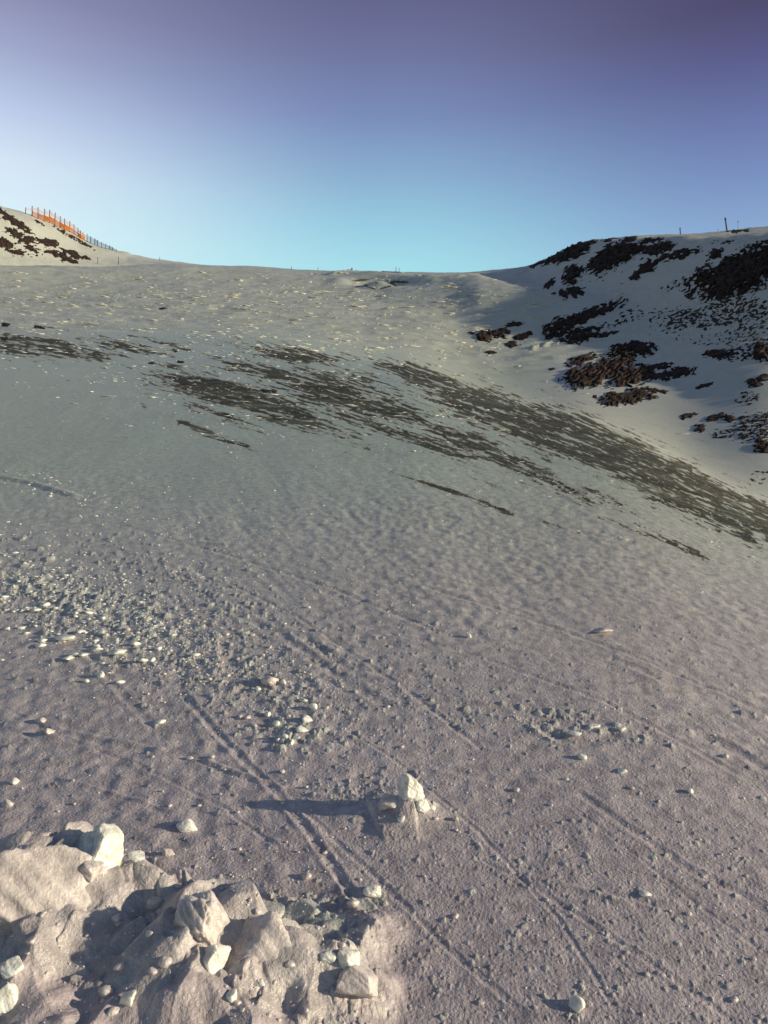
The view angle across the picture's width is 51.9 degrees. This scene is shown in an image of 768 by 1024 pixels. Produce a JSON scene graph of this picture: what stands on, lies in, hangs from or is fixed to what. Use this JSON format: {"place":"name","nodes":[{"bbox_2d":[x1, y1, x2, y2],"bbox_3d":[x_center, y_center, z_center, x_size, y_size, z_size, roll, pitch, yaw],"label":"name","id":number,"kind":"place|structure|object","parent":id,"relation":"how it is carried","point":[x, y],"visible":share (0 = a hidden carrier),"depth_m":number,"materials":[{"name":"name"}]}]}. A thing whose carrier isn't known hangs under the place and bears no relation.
{"place":"outdoors","nodes":[
{"label":"outdoors","id":0,"kind":"place"},
{"bbox_2d":[0,206,198,266],"bbox_3d":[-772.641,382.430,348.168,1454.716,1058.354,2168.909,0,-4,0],"label":"hill","id":1,"kind":"structure","parent":0,"point":[104,256],"depth_m":182.43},
{"bbox_2d":[0,236,13,248],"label":"rock outcrop","id":2,"kind":"object","parent":1,"relation":"on","point":[5,243],"visible":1,"depth_m":163.14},
{"bbox_2d":[4,226,23,237],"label":"rock outcrop","id":3,"kind":"object","parent":1,"relation":"on","point":[14,232],"visible":1,"depth_m":169.89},
{"bbox_2d":[7,249,24,255],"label":"rock outcrop","id":4,"kind":"object","parent":1,"relation":"on","point":[16,252],"visible":1,"depth_m":162.74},
{"bbox_2d":[0,207,34,233],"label":"rock outcrop","id":5,"kind":"object","parent":1,"relation":"on","point":[15,222],"visible":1,"depth_m":174.52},
{"bbox_2d":[2,231,49,257],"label":"loose stones","id":6,"kind":"object","parent":1,"relation":"on","point":[15,243],"visible":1,"depth_m":167.42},
{"bbox_2d":[16,236,37,243],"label":"rock outcrop","id":7,"kind":"object","parent":1,"relation":"on","point":[27,239],"visible":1,"depth_m":171.08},
{"bbox_2d":[22,242,37,253],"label":"rock outcrop","id":8,"kind":"object","parent":1,"relation":"on","point":[29,247],"visible":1,"depth_m":168.59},
{"bbox_2d":[34,237,58,247],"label":"rock outcrop","id":9,"kind":"object","parent":1,"relation":"on","point":[46,242],"visible":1,"depth_m":177.95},
{"bbox_2d":[25,206,84,239],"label":"safety fence","id":10,"kind":"object","parent":1,"relation":"on","point":[54,221],"visible":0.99,"depth_m":199.15,"materials":[{"name":"orange plastic"}]},
{"bbox_2d":[48,249,78,263],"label":"rock outcrop","id":11,"kind":"object","parent":1,"relation":"on","point":[62,256],"visible":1,"depth_m":175.35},
{"bbox_2d":[59,247,82,259],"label":"rock outcrop","id":12,"kind":"object","parent":1,"relation":"on","point":[74,254],"visible":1,"depth_m":181.69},
{"bbox_2d":[53,225,95,250],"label":"loose stones","id":13,"kind":"object","parent":1,"relation":"on","point":[63,231],"visible":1,"depth_m":199.45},
{"bbox_2d":[88,236,116,251],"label":"safety fence","id":14,"kind":"object","parent":1,"relation":"on","point":[97,241],"visible":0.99,"depth_m":211.44,"materials":[{"name":"grey wood"}]},
{"bbox_2d":[0,264,767,1023],"bbox_3d":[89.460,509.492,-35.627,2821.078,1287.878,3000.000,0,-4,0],"label":"snow slope","id":15,"kind":"structure","parent":0,"point":[674,648],"depth_m":2.41,"materials":[{"name":"snow"}]},
{"bbox_2d":[1,799,12,807],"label":"snow chunk","id":16,"kind":"object","parent":15,"relation":"on","point":[6,803],"visible":1,"depth_m":1.84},
{"bbox_2d":[0,983,18,1013],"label":"snow chunk","id":17,"kind":"object","parent":15,"relation":"on","point":[9,992],"visible":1,"depth_m":1.19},
{"bbox_2d":[0,955,23,978],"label":"snow chunk","id":18,"kind":"object","parent":15,"relation":"on","point":[12,966],"visible":1,"depth_m":1.22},
{"bbox_2d":[25,935,36,944],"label":"snow chunk","id":19,"kind":"object","parent":15,"relation":"on","point":[30,940],"visible":1,"depth_m":1.25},
{"bbox_2d":[0,843,106,936],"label":"snow chunk","id":20,"kind":"object","parent":15,"relation":"on","point":[35,878],"visible":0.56,"depth_m":1.34,"materials":[{"name":"snow"}]},
{"bbox_2d":[54,635,74,640],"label":"snow chunk","id":21,"kind":"object","parent":15,"relation":"on","point":[64,637],"visible":1,"depth_m":2.77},
{"bbox_2d":[79,860,104,882],"bbox_3d":[-0.516,0.632,1.387,0.042,0.039,0.038,0,-4,0],"label":"snow chunk","id":22,"kind":"object","parent":15,"relation":"on","point":[90,870],"visible":1,"depth_m":1.38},
{"bbox_2d":[76,822,124,869],"bbox_3d":[-0.527,0.620,1.436,0.086,0.100,0.101,-3,-5,37],"label":"snow chunk","id":23,"kind":"object","parent":15,"relation":"on","point":[103,842],"visible":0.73,"depth_m":1.43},
{"bbox_2d":[97,985,113,998],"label":"snow chunk","id":24,"kind":"object","parent":15,"relation":"on","point":[104,991],"visible":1,"depth_m":1.22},
{"bbox_2d":[106,1006,119,1016],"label":"snow chunk","id":25,"kind":"object","parent":15,"relation":"on","point":[113,1011],"visible":1,"depth_m":1.18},
{"bbox_2d":[110,913,120,922],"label":"snow chunk","id":26,"kind":"object","parent":15,"relation":"on","point":[115,918],"visible":1,"depth_m":1.35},
{"bbox_2d":[107,649,126,654],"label":"snow chunk","id":27,"kind":"object","parent":15,"relation":"on","point":[116,651],"visible":1,"depth_m":2.63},
{"bbox_2d":[113,962,125,970],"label":"snow chunk","id":28,"kind":"object","parent":15,"relation":"on","point":[120,966],"visible":1,"depth_m":1.25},
{"bbox_2d":[119,990,135,1006],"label":"snow chunk","id":29,"kind":"object","parent":15,"relation":"on","point":[127,998],"visible":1,"depth_m":1.19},
{"bbox_2d":[128,850,144,861],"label":"snow chunk","id":30,"kind":"object","parent":15,"relation":"on","point":[136,856],"visible":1,"depth_m":1.44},
{"bbox_2d":[148,966,157,974],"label":"snow chunk","id":31,"kind":"object","parent":15,"relation":"on","point":[152,970],"visible":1,"depth_m":1.23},
{"bbox_2d":[146,896,162,909],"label":"snow chunk","id":32,"kind":"object","parent":15,"relation":"on","point":[154,903],"visible":1,"depth_m":1.39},
{"bbox_2d":[158,956,171,968],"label":"snow chunk","id":33,"kind":"object","parent":15,"relation":"on","point":[164,962],"visible":1,"depth_m":1.24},
{"bbox_2d":[162,848,174,855],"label":"snow chunk","id":34,"kind":"object","parent":15,"relation":"on","point":[167,852],"visible":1,"depth_m":1.66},
{"bbox_2d":[176,818,197,832],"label":"snow chunk","id":35,"kind":"object","parent":15,"relation":"on","point":[185,825],"visible":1,"depth_m":1.75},
{"bbox_2d":[173,890,229,945],"bbox_3d":[-0.307,0.682,1.315,0.075,0.085,0.080,-2,-5,30],"label":"snow chunk","id":36,"kind":"object","parent":15,"relation":"on","point":[203,917],"visible":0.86,"depth_m":1.30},
{"bbox_2d":[203,944,230,973],"bbox_3d":[-0.270,0.720,1.264,0.045,0.052,0.043,0,-4,0],"label":"snow chunk","id":37,"kind":"object","parent":15,"relation":"on","point":[215,958],"visible":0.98,"depth_m":1.26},
{"bbox_2d":[226,988,236,1002],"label":"snow chunk","id":38,"kind":"object","parent":15,"relation":"on","point":[231,996],"visible":1,"depth_m":1.21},
{"bbox_2d":[229,911,291,965],"bbox_3d":[-0.208,0.716,1.311,0.121,0.092,0.109,0,-4,0],"label":"snow chunk","id":39,"kind":"object","parent":15,"relation":"on","point":[265,937],"visible":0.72,"depth_m":1.30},
{"bbox_2d":[260,389,276,392],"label":"stone","id":40,"kind":"object","parent":15,"relation":"on","point":[267,391],"visible":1,"depth_m":10.59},
{"bbox_2d":[260,675,278,685],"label":"snow chunk","id":41,"kind":"object","parent":15,"relation":"on","point":[268,680],"visible":0.97,"depth_m":2.41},
{"bbox_2d":[285,960,294,967],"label":"snow chunk","id":42,"kind":"object","parent":15,"relation":"on","point":[289,963],"visible":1,"depth_m":1.28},
{"bbox_2d":[295,725,308,731],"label":"snow chunk","id":43,"kind":"object","parent":15,"relation":"on","point":[299,728],"visible":1,"depth_m":2.14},
{"bbox_2d":[301,872,311,879],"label":"snow chunk","id":44,"kind":"object","parent":15,"relation":"on","point":[305,875],"visible":1,"depth_m":1.60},
{"bbox_2d":[302,715,312,721],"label":"snow chunk","id":45,"kind":"object","parent":15,"relation":"on","point":[306,718],"visible":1,"depth_m":2.19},
{"bbox_2d":[320,950,336,963],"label":"snow chunk","id":46,"kind":"object","parent":15,"relation":"on","point":[329,956],"visible":1,"depth_m":1.30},
{"bbox_2d":[337,948,359,968],"bbox_3d":[-0.059,0.745,1.314,0.038,0.036,0.035,0,-4,0],"label":"snow chunk","id":47,"kind":"object","parent":15,"relation":"on","point":[348,957],"visible":0.91,"depth_m":1.30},
{"bbox_2d":[346,900,359,907],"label":"snow chunk","id":48,"kind":"object","parent":15,"relation":"on","point":[352,903],"visible":1,"depth_m":1.50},
{"bbox_2d":[334,965,377,998],"bbox_3d":[-0.052,0.771,1.298,0.085,0.056,0.077,0,-4,0],"label":"snow chunk","id":49,"kind":"object","parent":15,"relation":"on","point":[359,980],"visible":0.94,"depth_m":1.27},
{"bbox_2d":[363,884,380,897],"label":"snow chunk","id":50,"kind":"object","parent":15,"relation":"on","point":[374,890],"visible":1,"depth_m":1.55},
{"bbox_2d":[0,279,767,568],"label":"scree","id":51,"kind":"structure","parent":15,"relation":"on","point":[660,478],"depth_m":8.64,"materials":[{"name":"gravel"}]},
{"bbox_2d":[0,244,767,1022],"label":"snow crumbs","id":52,"kind":"object","parent":15,"relation":"on","point":[262,574],"visible":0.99,"depth_m":3.31,"materials":[{"name":"snow"}]},
{"bbox_2d":[378,793,397,809],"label":"snow chunk","id":53,"kind":"object","parent":15,"relation":"on","point":[387,800],"visible":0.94,"depth_m":1.78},
{"bbox_2d":[397,773,424,801],"bbox_3d":[0.061,0.629,1.803,0.053,0.064,0.051,3,-5,-33],"label":"snow chunk","id":54,"kind":"object","parent":15,"relation":"on","point":[409,788],"visible":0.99,"depth_m":1.79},
{"bbox_2d":[415,799,429,812],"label":"snow chunk","id":55,"kind":"object","parent":15,"relation":"on","point":[422,806],"visible":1,"depth_m":1.78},
{"bbox_2d":[475,329,492,342],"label":"rock outcrop","id":56,"kind":"object","parent":15,"relation":"on","point":[481,335],"visible":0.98,"depth_m":88.72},
{"bbox_2d":[565,731,581,735],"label":"snow chunk","id":57,"kind":"object","parent":15,"relation":"on","point":[574,733],"visible":1,"depth_m":2.13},
{"bbox_2d":[568,995,584,1012],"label":"snow chunk","id":58,"kind":"object","parent":15,"relation":"on","point":[577,1003],"visible":1,"depth_m":1.30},
{"bbox_2d":[588,723,599,729],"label":"snow chunk","id":59,"kind":"object","parent":15,"relation":"on","point":[592,725],"visible":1,"depth_m":2.18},
{"bbox_2d":[593,628,612,632],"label":"snow chunk","id":60,"kind":"object","parent":15,"relation":"on","point":[599,630],"visible":1,"depth_m":2.84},
{"bbox_2d":[639,890,651,896],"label":"snow chunk","id":61,"kind":"object","parent":15,"relation":"on","point":[643,893],"visible":1,"depth_m":1.56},
{"bbox_2d":[0,0,767,272],"label":"sky","id":62,"kind":"structure","parent":0,"point":[438,136],"materials":[{"name":"blue"}]},
{"bbox_2d":[510,226,767,504],"bbox_3d":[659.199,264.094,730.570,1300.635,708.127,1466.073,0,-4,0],"label":"hill","id":63,"kind":"structure","parent":0,"point":[736,460],"depth_m":74.30,"materials":[{"name":"snow"}]},
{"bbox_2d":[491,327,510,338],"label":"rock outcrop","id":64,"kind":"object","parent":63,"relation":"on","point":[500,332],"visible":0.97,"depth_m":92.56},
{"bbox_2d":[503,341,520,347],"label":"rock outcrop","id":65,"kind":"object","parent":63,"relation":"on","point":[510,344],"visible":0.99,"depth_m":85.53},
{"bbox_2d":[505,321,523,326],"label":"rock outcrop","id":66,"kind":"object","parent":63,"relation":"on","point":[513,323],"visible":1,"depth_m":96.67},
{"bbox_2d":[513,333,529,340],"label":"rock outcrop","id":67,"kind":"object","parent":63,"relation":"on","point":[522,336],"visible":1,"depth_m":89.71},
{"bbox_2d":[543,277,555,288],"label":"rock outcrop","id":68,"kind":"object","parent":63,"relation":"on","point":[549,283],"visible":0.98,"depth_m":136.67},
{"bbox_2d":[542,313,577,340],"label":"rock outcrop","id":69,"kind":"object","parent":63,"relation":"on","point":[567,323],"visible":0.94,"depth_m":90.90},
{"bbox_2d":[540,241,593,266],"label":"rock outcrop","id":70,"kind":"object","parent":63,"relation":"on","point":[575,250],"visible":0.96,"depth_m":156.46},
{"bbox_2d":[558,286,585,300],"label":"rock outcrop","id":71,"kind":"object","parent":63,"relation":"on","point":[574,291],"visible":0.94,"depth_m":117.14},
{"bbox_2d":[561,260,584,285],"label":"rock outcrop","id":72,"kind":"object","parent":63,"relation":"on","point":[572,272],"visible":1,"depth_m":135.53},
{"bbox_2d":[564,352,598,367],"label":"rock outcrop","id":73,"kind":"object","parent":63,"relation":"on","point":[581,359],"visible":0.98,"depth_m":75.09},
{"bbox_2d":[565,326,603,344],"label":"rock outcrop","id":74,"kind":"object","parent":63,"relation":"on","point":[573,336],"visible":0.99,"depth_m":87.42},
{"bbox_2d":[571,312,597,328],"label":"rock outcrop","id":75,"kind":"object","parent":63,"relation":"on","point":[582,320],"visible":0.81,"depth_m":94.63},
{"bbox_2d":[558,361,617,391],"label":"rock outcrop","id":76,"kind":"object","parent":63,"relation":"on","point":[578,377],"visible":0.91,"depth_m":65.03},
{"bbox_2d":[584,257,612,274],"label":"rock outcrop","id":77,"kind":"object","parent":63,"relation":"on","point":[593,263],"visible":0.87,"depth_m":132.78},
{"bbox_2d":[571,297,628,320],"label":"rock outcrop","id":78,"kind":"object","parent":63,"relation":"on","point":[604,309],"visible":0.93,"depth_m":100.42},
{"bbox_2d":[598,330,618,337],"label":"rock outcrop","id":79,"kind":"object","parent":63,"relation":"on","point":[604,334],"visible":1,"depth_m":86.94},
{"bbox_2d":[593,318,625,328],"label":"loose stones","id":80,"kind":"object","parent":63,"relation":"on","point":[602,327],"visible":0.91,"depth_m":93.57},
{"bbox_2d":[585,356,636,374],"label":"rock outcrop","id":81,"kind":"object","parent":63,"relation":"on","point":[617,361],"visible":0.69,"depth_m":72.44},
{"bbox_2d":[590,241,645,266],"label":"rock outcrop","id":82,"kind":"object","parent":63,"relation":"on","point":[620,252],"visible":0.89,"depth_m":133.83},
{"bbox_2d":[597,386,658,407],"bbox_3d":[17.571,-8.329,56.943,4.003,3.956,12.334,-3,-5,40],"label":"rock outcrop","id":83,"kind":"object","parent":63,"relation":"on","point":[636,395],"visible":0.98,"depth_m":56.44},
{"bbox_2d":[619,236,636,242],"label":"rock outcrop","id":84,"kind":"object","parent":63,"relation":"on","point":[630,239],"visible":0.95,"depth_m":143.01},
{"bbox_2d":[599,339,659,357],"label":"rock outcrop","id":85,"kind":"object","parent":63,"relation":"on","point":[632,347],"visible":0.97,"depth_m":77.55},
{"bbox_2d":[619,305,643,321],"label":"loose stones","id":86,"kind":"object","parent":63,"relation":"on","point":[629,310],"visible":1,"depth_m":96.97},
{"bbox_2d":[605,362,658,389],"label":"rock outcrop","id":87,"kind":"object","parent":63,"relation":"on","point":[632,374],"visible":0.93,"depth_m":66.02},
{"bbox_2d":[628,270,644,280],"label":"rock outcrop","id":88,"kind":"object","parent":63,"relation":"on","point":[635,275],"visible":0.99,"depth_m":116.45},
{"bbox_2d":[638,258,658,273],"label":"rock outcrop","id":89,"kind":"object","parent":63,"relation":"on","point":[647,266],"visible":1,"depth_m":117.63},
{"bbox_2d":[638,237,663,243],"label":"rock outcrop","id":90,"kind":"object","parent":63,"relation":"on","point":[647,240],"visible":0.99,"depth_m":132.63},
{"bbox_2d":[642,373,660,379],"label":"rock outcrop","id":91,"kind":"object","parent":63,"relation":"on","point":[644,376],"visible":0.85,"depth_m":65.56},
{"bbox_2d":[641,387,668,393],"bbox_3d":[20.512,-9.272,60.134,2.508,1.441,2.820,-3,-5,32],"label":"rock outcrop","id":92,"kind":"object","parent":63,"relation":"on","point":[663,391],"visible":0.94,"depth_m":59.82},
{"bbox_2d":[641,239,676,255],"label":"rock outcrop","id":93,"kind":"object","parent":63,"relation":"on","point":[656,248],"visible":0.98,"depth_m":123.26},
{"bbox_2d":[648,362,673,369],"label":"rock outcrop","id":94,"kind":"object","parent":63,"relation":"on","point":[661,365],"visible":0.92,"depth_m":69.84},
{"bbox_2d":[638,308,709,328],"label":"loose stones","id":95,"kind":"object","parent":63,"relation":"on","point":[671,318],"visible":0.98,"depth_m":90.61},
{"bbox_2d":[654,366,696,381],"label":"rock outcrop","id":96,"kind":"object","parent":63,"relation":"on","point":[677,372],"visible":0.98,"depth_m":65.32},
{"bbox_2d":[657,246,702,262],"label":"rock outcrop","id":97,"kind":"object","parent":63,"relation":"on","point":[686,252],"visible":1,"depth_m":115.04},
{"bbox_2d":[660,269,703,291],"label":"loose stones","id":98,"kind":"object","parent":63,"relation":"on","point":[679,283],"visible":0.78,"depth_m":102.57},
{"bbox_2d":[680,412,697,419],"bbox_3d":[19.224,-6.063,49.945,1.106,1.107,3.088,-3,-5,33],"label":"rock outcrop","id":99,"kind":"object","parent":63,"relation":"on","point":[685,416],"visible":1,"depth_m":49.85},
{"bbox_2d":[694,423,705,432],"bbox_3d":[18.518,-4.930,46.309,0.818,1.170,3.104,-2,-4,23],"label":"rock outcrop","id":100,"kind":"object","parent":63,"relation":"on","point":[700,428],"visible":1,"depth_m":45.81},
{"bbox_2d":[676,333,728,345],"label":"loose stones","id":101,"kind":"object","parent":63,"relation":"on","point":[708,339],"visible":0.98,"depth_m":74.34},
{"bbox_2d":[695,381,713,389],"bbox_3d":[24.017,-9.447,58.983,1.398,1.084,2.266,-2,-4,22],"label":"rock outcrop","id":102,"kind":"object","parent":63,"relation":"on","point":[700,386],"visible":1,"depth_m":58.95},
{"bbox_2d":[649,294,767,335],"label":"loose stones","id":103,"kind":"object","parent":63,"relation":"on","point":[725,310],"visible":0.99,"depth_m":82.57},
{"bbox_2d":[704,412,723,421],"bbox_3d":[20.496,-5.867,48.575,1.297,1.233,3.258,-3,-5,39],"label":"rock outcrop","id":104,"kind":"object","parent":63,"relation":"on","point":[714,417],"visible":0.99,"depth_m":48.34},
{"bbox_2d":[705,247,723,258],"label":"rock outcrop","id":105,"kind":"object","parent":63,"relation":"on","point":[715,253],"visible":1,"depth_m":105.96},
{"bbox_2d":[701,348,733,358],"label":"rock outcrop","id":106,"kind":"object","parent":63,"relation":"on","point":[714,353],"visible":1,"depth_m":67.76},
{"bbox_2d":[709,428,734,437],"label":"loose stones","id":107,"kind":"object","parent":63,"relation":"on","point":[716,434],"visible":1,"depth_m":43.74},
{"bbox_2d":[681,239,767,302],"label":"rock outcrop","id":108,"kind":"object","parent":63,"relation":"on","point":[750,267],"visible":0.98,"depth_m":93.77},
{"bbox_2d":[699,281,753,307],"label":"loose stones","id":109,"kind":"object","parent":63,"relation":"on","point":[728,295],"visible":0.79,"depth_m":86.64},
{"bbox_2d":[719,413,734,422],"bbox_3d":[20.876,-5.733,47.955,1.063,1.287,3.476,-1,-4,18],"label":"rock outcrop","id":110,"kind":"object","parent":63,"relation":"on","point":[729,418],"visible":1,"depth_m":47.46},
{"bbox_2d":[716,348,753,361],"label":"loose stones","id":111,"kind":"object","parent":63,"relation":"on","point":[737,353],"visible":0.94,"depth_m":65.43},
{"bbox_2d":[722,316,767,354],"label":"loose stones","id":112,"kind":"object","parent":63,"relation":"on","point":[750,329],"visible":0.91,"depth_m":72.03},
{"bbox_2d":[734,391,758,404],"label":"loose stones","id":113,"kind":"object","parent":63,"relation":"on","point":[747,400],"visible":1,"depth_m":51.91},
{"bbox_2d":[729,411,767,443],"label":"loose stones","id":114,"kind":"object","parent":63,"relation":"on","point":[742,435],"visible":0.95,"depth_m":44.20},
{"bbox_2d":[745,378,763,387],"bbox_3d":[26.164,-9.067,55.770,1.349,1.736,3.917,-2,-4,25],"label":"rock outcrop","id":115,"kind":"object","parent":63,"relation":"on","point":[753,382],"visible":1,"depth_m":55.40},
{"bbox_2d":[752,341,767,363],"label":"rock outcrop","id":116,"kind":"object","parent":63,"relation":"on","point":[760,351],"visible":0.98,"depth_m":64.17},
{"bbox_2d":[752,437,767,452],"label":"rock outcrop","id":117,"kind":"object","parent":63,"relation":"on","point":[761,446],"visible":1,"depth_m":39.51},
{"bbox_2d":[756,373,767,381],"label":"rock outcrop","id":118,"kind":"object","parent":63,"relation":"on","point":[761,377],"visible":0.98,"depth_m":56.53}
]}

